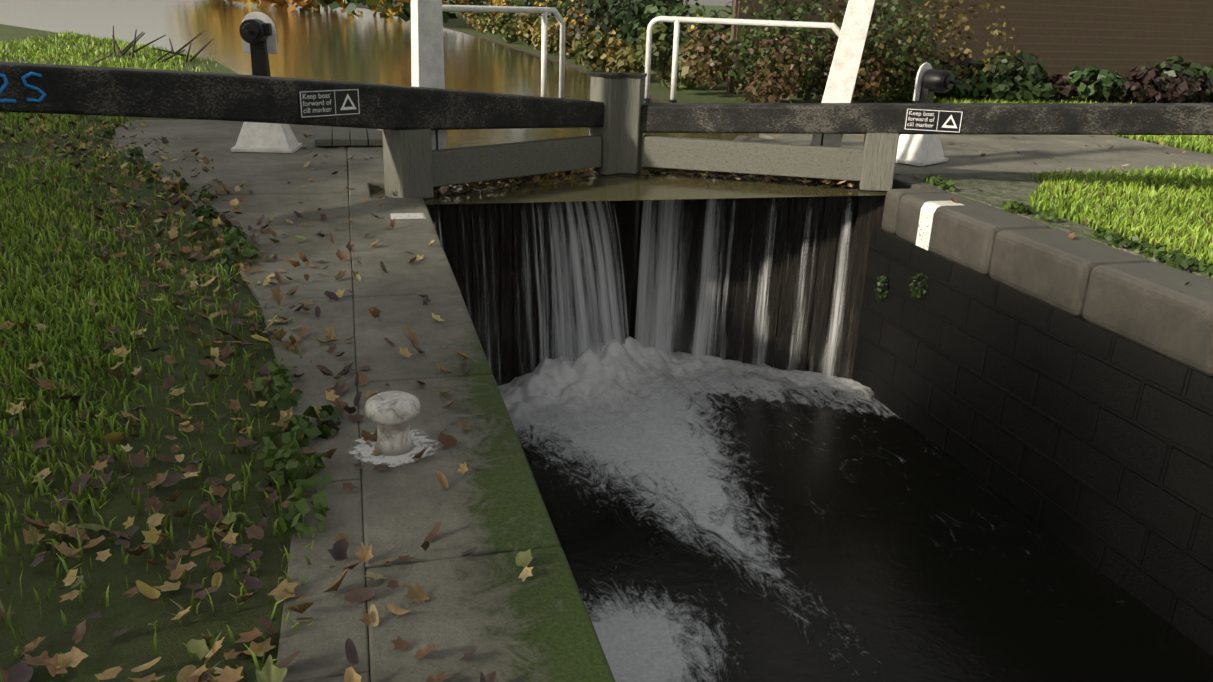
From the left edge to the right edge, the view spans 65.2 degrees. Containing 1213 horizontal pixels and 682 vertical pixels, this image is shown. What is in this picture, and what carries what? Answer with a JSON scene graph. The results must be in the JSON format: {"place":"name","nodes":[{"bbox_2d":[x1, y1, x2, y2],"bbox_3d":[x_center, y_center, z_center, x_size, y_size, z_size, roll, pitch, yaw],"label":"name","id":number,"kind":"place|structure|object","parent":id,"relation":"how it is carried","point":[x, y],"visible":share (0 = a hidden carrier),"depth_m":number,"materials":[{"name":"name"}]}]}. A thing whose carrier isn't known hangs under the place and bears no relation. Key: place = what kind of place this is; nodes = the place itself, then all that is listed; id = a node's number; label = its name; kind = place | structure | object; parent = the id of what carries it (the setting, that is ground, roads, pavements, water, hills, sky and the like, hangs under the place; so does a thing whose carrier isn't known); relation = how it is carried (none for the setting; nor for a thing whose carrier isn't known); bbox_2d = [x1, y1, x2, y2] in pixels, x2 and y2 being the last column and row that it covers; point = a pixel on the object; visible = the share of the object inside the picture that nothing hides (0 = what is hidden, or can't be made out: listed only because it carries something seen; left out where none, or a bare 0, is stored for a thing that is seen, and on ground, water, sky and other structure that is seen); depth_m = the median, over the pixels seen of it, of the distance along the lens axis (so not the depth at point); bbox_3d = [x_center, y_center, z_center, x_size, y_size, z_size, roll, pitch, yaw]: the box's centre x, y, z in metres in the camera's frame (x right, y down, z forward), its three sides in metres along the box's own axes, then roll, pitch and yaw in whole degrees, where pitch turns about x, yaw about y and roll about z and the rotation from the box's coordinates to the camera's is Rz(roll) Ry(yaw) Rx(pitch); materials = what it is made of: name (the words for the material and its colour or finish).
{"place":"outdoors","nodes":[
{"label":"outdoors","id":0,"kind":"place"},
{"bbox_2d":[0,24,370,681],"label":"ground","id":1,"kind":"structure","parent":0,"point":[127,651],"depth_m":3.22,"materials":[{"name":"green plant"}]},
{"bbox_2d":[92,26,212,64],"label":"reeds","id":2,"kind":"object","parent":1,"relation":"on","point":[122,52],"visible":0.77,"depth_m":20.77,"materials":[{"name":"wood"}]},
{"bbox_2d":[348,182,370,198],"bbox_3d":[-2.115,-1.095,8.148,0.178,0.420,0.716,-3,21,-15],"label":"coping quoin","id":3,"kind":"object","parent":1,"relation":"on","point":[360,190],"visible":0.27,"depth_m":8.03,"materials":[{"name":"beige stone"}]},
{"bbox_2d":[346,127,384,188],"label":"slab","id":4,"kind":"structure","parent":1,"relation":"on","point":[370,171],"depth_m":9.18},
{"bbox_2d":[349,198,614,681],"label":"coping","id":5,"kind":"object","parent":1,"relation":"on","point":[498,613],"visible":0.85,"depth_m":3.13,"materials":[{"name":"grey stone"}]},
{"bbox_2d":[365,391,419,455],"bbox_3d":[-0.788,0.301,3.504,0.200,0.209,0.200,-3,21,-15],"label":"bollard","id":6,"kind":"object","parent":5,"relation":"on","point":[391,414],"visible":0.98,"depth_m":3.46,"materials":[{"name":"paint"}]},
{"bbox_2d":[346,429,439,466],"bbox_3d":[-0.791,0.396,3.538,0.520,0.001,0.520,-3,21,-15],"label":"bollard base paint","id":7,"kind":"object","parent":5,"relation":"on","point":[365,450],"visible":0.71,"depth_m":3.49,"materials":[{"name":"white paint"}]},
{"bbox_2d":[390,213,425,218],"bbox_3d":[-1.483,-0.760,7.237,0.307,0.397,0.200,-3,21,-15],"label":"cill marker","id":8,"kind":"object","parent":5,"relation":"on","point":[406,216],"visible":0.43,"depth_m":7.16,"materials":[{"name":"white paint"}]},
{"bbox_2d":[0,112,1212,681],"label":"fallen leaves","id":9,"kind":"object","parent":1,"relation":"on","point":[270,671],"visible":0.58,"depth_m":3.37,"materials":[{"name":"brown plant"}]},
{"bbox_2d":[852,227,1212,656],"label":"chamber walls","id":10,"kind":"structure","parent":1,"relation":"on","point":[1091,444],"depth_m":6.88,"materials":[{"name":"grey brick"}]},
{"bbox_2d":[385,171,622,385],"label":"gate planks","id":11,"kind":"object","parent":10,"relation":"attached to","point":[504,314],"visible":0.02,"depth_m":9.12,"materials":[{"name":"black wood"}]},
{"bbox_2d":[0,62,603,129],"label":"beam","id":12,"kind":"structure","parent":11,"relation":"attached to","point":[106,91],"depth_m":6.83,"materials":[{"name":"black paint"}]},
{"bbox_2d":[0,72,45,102],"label":"blue graffiti","id":13,"kind":"object","parent":12,"relation":"attached to","point":[25,84],"visible":1,"depth_m":5.78,"materials":[{"name":"blue paint"}]},
{"bbox_2d":[298,88,359,117],"bbox_3d":[-2.103,-1.812,7.214,0.500,0.200,0.008,-17,27,-42],"label":"sign","id":14,"kind":"object","parent":12,"relation":"attached to","point":[344,102],"visible":1,"depth_m":7.22,"materials":[{"name":"black metal"}]},
{"bbox_2d":[303,93,331,112],"bbox_3d":[-2.178,-1.794,7.136,0.236,0.140,0.002,-17,27,-41],"label":"sign text","id":15,"kind":"object","parent":14,"relation":"attached to","point":[323,109],"visible":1,"depth_m":7.14},
{"bbox_2d":[434,177,628,389],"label":"waterfall","id":16,"kind":"object","parent":11,"relation":"attached to","point":[584,341],"visible":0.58,"depth_m":9.24,"materials":[{"name":"white liquid"}]},
{"bbox_2d":[616,170,887,378],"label":"gate planks","id":17,"kind":"object","parent":10,"relation":"attached to","point":[865,216],"visible":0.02,"depth_m":9.69,"materials":[{"name":"black wood"}]},
{"bbox_2d":[635,175,853,378],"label":"waterfall","id":18,"kind":"object","parent":17,"relation":"attached to","point":[659,338],"visible":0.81,"depth_m":9.71,"materials":[{"name":"white liquid"}]},
{"bbox_2d":[640,103,1212,134],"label":"beam","id":19,"kind":"structure","parent":17,"relation":"on","point":[1037,118],"depth_m":8.81,"materials":[{"name":"black paint"}]},
{"bbox_2d":[904,108,962,132],"bbox_3d":[3.025,-2.040,8.771,0.500,0.200,0.009,6,20,11],"label":"sign","id":20,"kind":"object","parent":19,"relation":"attached to","point":[949,121],"visible":1,"depth_m":8.77,"materials":[{"name":"black metal"}]},
{"bbox_2d":[907,111,933,126],"bbox_3d":[2.918,-2.057,8.786,0.236,0.140,0.004,6,20,12],"label":"sign text","id":21,"kind":"object","parent":20,"relation":"attached to","point":[920,118],"visible":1,"depth_m":8.79},
{"bbox_2d":[874,273,928,300],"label":"wall ferns","id":22,"kind":"object","parent":10,"relation":"attached to","point":[919,293],"depth_m":8.47,"materials":[{"name":"green plant"}]},
{"bbox_2d":[882,188,1212,375],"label":"coping","id":23,"kind":"object","parent":10,"relation":"on","point":[1162,309],"visible":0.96,"depth_m":6.77,"materials":[{"name":"stone"}]},
{"bbox_2d":[916,201,963,249],"bbox_3d":[2.955,-1.023,8.391,0.307,0.397,0.200,-3,21,-15],"label":"cill marker","id":24,"kind":"object","parent":23,"relation":"on","point":[926,212],"visible":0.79,"depth_m":8.35,"materials":[{"name":"white paint"}]},
{"bbox_2d":[103,120,369,681],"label":"paving","id":25,"kind":"structure","parent":0,"point":[320,641],"depth_m":5.21,"materials":[{"name":"grey concrete"}]},
{"bbox_2d":[231,12,302,152],"bbox_3d":[-3.516,-2.621,9.618,0.620,1.360,0.610,0,20,-5],"label":"paddle stand","id":26,"kind":"object","parent":25,"relation":"on","point":[257,30],"visible":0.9,"depth_m":9.66,"materials":[{"name":"white paint"}]},
{"bbox_2d":[314,126,382,145],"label":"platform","id":27,"kind":"structure","parent":25,"relation":"on","point":[341,136],"depth_m":10.33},
{"bbox_2d":[0,0,901,204],"bbox_3d":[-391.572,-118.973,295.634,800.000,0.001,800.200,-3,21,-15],"label":"canal water","id":28,"kind":"structure","parent":0,"point":[322,43],"depth_m":24.06,"materials":[{"name":"brown liquid"}]},
{"bbox_2d":[411,0,446,149],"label":"white post","id":29,"kind":"object","parent":28,"relation":"in","point":[427,58],"visible":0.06,"depth_m":8.06,"materials":[{"name":"white paint"}]},
{"bbox_2d":[433,167,853,193],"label":"gate leaves","id":30,"kind":"object","parent":28,"relation":"on","point":[491,184],"visible":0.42,"depth_m":9.24,"materials":[{"name":"brown plant"}]},
{"bbox_2d":[810,0,874,183],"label":"white post","id":31,"kind":"object","parent":28,"relation":"in","point":[842,76],"visible":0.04,"depth_m":9.15,"materials":[{"name":"white paint"}]},
{"bbox_2d":[382,76,622,198],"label":"gate posts","id":32,"kind":"object","parent":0,"point":[408,166],"visible":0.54,"depth_m":8.00,"materials":[{"name":"grey wood"}]},
{"bbox_2d":[432,135,600,186],"bbox_3d":[-0.823,-1.678,8.772,2.017,0.305,0.122,-16,27,-41],"label":"gate rail","id":33,"kind":"object","parent":32,"relation":"attached to","point":[454,166],"visible":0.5,"depth_m":8.68,"materials":[{"name":"grey wood"}]},
{"bbox_2d":[588,72,623,77],"bbox_3d":[0.023,-2.611,9.300,0.250,0.030,0.320,-16,27,-41],"label":"post cap","id":34,"kind":"object","parent":32,"relation":"on","point":[608,74],"visible":0.86,"depth_m":9.22,"materials":[{"name":"black metal"}]},
{"bbox_2d":[620,77,898,190],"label":"gate posts","id":35,"kind":"object","parent":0,"point":[879,161],"visible":0.65,"depth_m":9.23,"materials":[{"name":"grey wood"}]},
{"bbox_2d":[621,72,646,78],"bbox_3d":[0.250,-2.625,9.361,0.250,0.030,0.320,6,20,10],"label":"post cap","id":36,"kind":"object","parent":35,"relation":"on","point":[634,75],"visible":0.79,"depth_m":9.24,"materials":[{"name":"black metal"}]},
{"bbox_2d":[642,135,863,180],"bbox_3d":[1.424,-1.811,9.357,2.167,0.305,0.125,6,20,10],"label":"gate rail","id":37,"kind":"object","parent":35,"relation":"attached to","point":[790,160],"visible":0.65,"depth_m":9.30,"materials":[{"name":"grey wood"}]},
{"bbox_2d":[344,0,1211,266],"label":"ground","id":38,"kind":"structure","parent":0,"point":[697,94],"depth_m":18.79,"materials":[{"name":"green plant"}]},
{"bbox_2d":[213,0,480,25],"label":"bank bushes","id":39,"kind":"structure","parent":38,"relation":"on","point":[401,9],"depth_m":56.71,"materials":[{"name":"green plant"}]},
{"bbox_2d":[463,0,716,91],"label":"bushes","id":40,"kind":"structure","parent":38,"relation":"on","point":[619,56],"depth_m":21.65,"materials":[{"name":"green plant"}]},
{"bbox_2d":[467,0,785,88],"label":"bank bushes","id":41,"kind":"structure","parent":38,"relation":"on","point":[626,20],"depth_m":20.84,"materials":[{"name":"green plant"}]},
{"bbox_2d":[95,126,1212,537],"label":"edge weeds","id":42,"kind":"object","parent":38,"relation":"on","point":[279,396],"visible":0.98,"depth_m":3.81,"materials":[{"name":"green plant"}]},
{"bbox_2d":[681,0,1020,102],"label":"bushes","id":43,"kind":"object","parent":38,"relation":"on","point":[885,67],"visible":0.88,"depth_m":15.89,"materials":[{"name":"green plant"}]},
{"bbox_2d":[727,0,1212,91],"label":"hedge","id":44,"kind":"object","parent":38,"relation":"on","point":[1064,37],"visible":0.4,"depth_m":20.48,"materials":[{"name":"green plant"}]},
{"bbox_2d":[895,47,1212,102],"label":"wall bushes","id":45,"kind":"object","parent":38,"relation":"on","point":[1172,83],"depth_m":17.40,"materials":[{"name":"green plant"}]},
{"bbox_2d":[734,135,859,187],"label":"kerb","id":46,"kind":"structure","parent":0,"point":[755,139],"depth_m":10.59,"materials":[{"name":"stone"}]},
{"bbox_2d":[498,337,1212,681],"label":"lock water","id":47,"kind":"structure","parent":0,"point":[759,527],"depth_m":6.64,"materials":[{"name":"black liquid"}]},
{"bbox_2d":[498,337,879,443],"bbox_3d":[0.723,0.654,8.218,4.240,0.453,4.383,-3,21,-15],"label":"foam","id":48,"kind":"object","parent":47,"relation":"on","point":[589,380],"visible":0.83,"depth_m":9.09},
{"bbox_2d":[893,175,936,188],"bbox_3d":[3.010,-1.391,9.467,0.218,0.420,0.646,-3,21,-15],"label":"coping stone","id":49,"kind":"object","parent":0,"point":[901,181],"visible":0.21,"depth_m":9.34,"materials":[{"name":"grey stone"}]},
{"bbox_2d":[759,133,1212,174],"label":"path","id":50,"kind":"structure","parent":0,"point":[963,153],"depth_m":11.62,"materials":[{"name":"grey concrete"}]},
{"bbox_2d":[764,138,863,148],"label":"platform","id":51,"kind":"structure","parent":50,"relation":"on","point":[849,144],"depth_m":11.12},
{"bbox_2d":[896,62,960,165],"bbox_3d":[3.540,-2.495,10.391,0.620,1.060,0.610,-17,27,-42],"label":"paddle stand","id":52,"kind":"object","parent":50,"relation":"on","point":[920,149],"visible":0.85,"depth_m":10.33,"materials":[{"name":"white paint"}]},
{"bbox_2d":[875,86,1212,267],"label":"grass","id":53,"kind":"structure","parent":0,"point":[1146,210],"depth_m":8.74,"materials":[{"name":"green plant"}]},
{"bbox_2d":[898,169,1212,279],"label":"paving","id":54,"kind":"structure","parent":0,"point":[998,189],"depth_m":9.06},
{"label":"footboard","id":55,"kind":"object","parent":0,"visible":0},
{"bbox_2d":[442,5,565,98],"bbox_3d":[-1.063,-2.681,9.111,1.804,1.019,0.102,-17,27,-42],"label":"handrail","id":56,"kind":"object","parent":55,"relation":"on","point":[544,11],"visible":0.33,"depth_m":9.41,"materials":[{"name":"white metal"}]},
{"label":"footboard","id":57,"kind":"object","parent":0,"visible":0},
{"bbox_2d":[644,16,840,102],"bbox_3d":[1.392,-2.794,9.732,2.067,0.970,0.097,6,20,11],"label":"handrail","id":58,"kind":"object","parent":57,"relation":"on","point":[677,21],"visible":0.62,"depth_m":9.70,"materials":[{"name":"white metal"}]}
]}

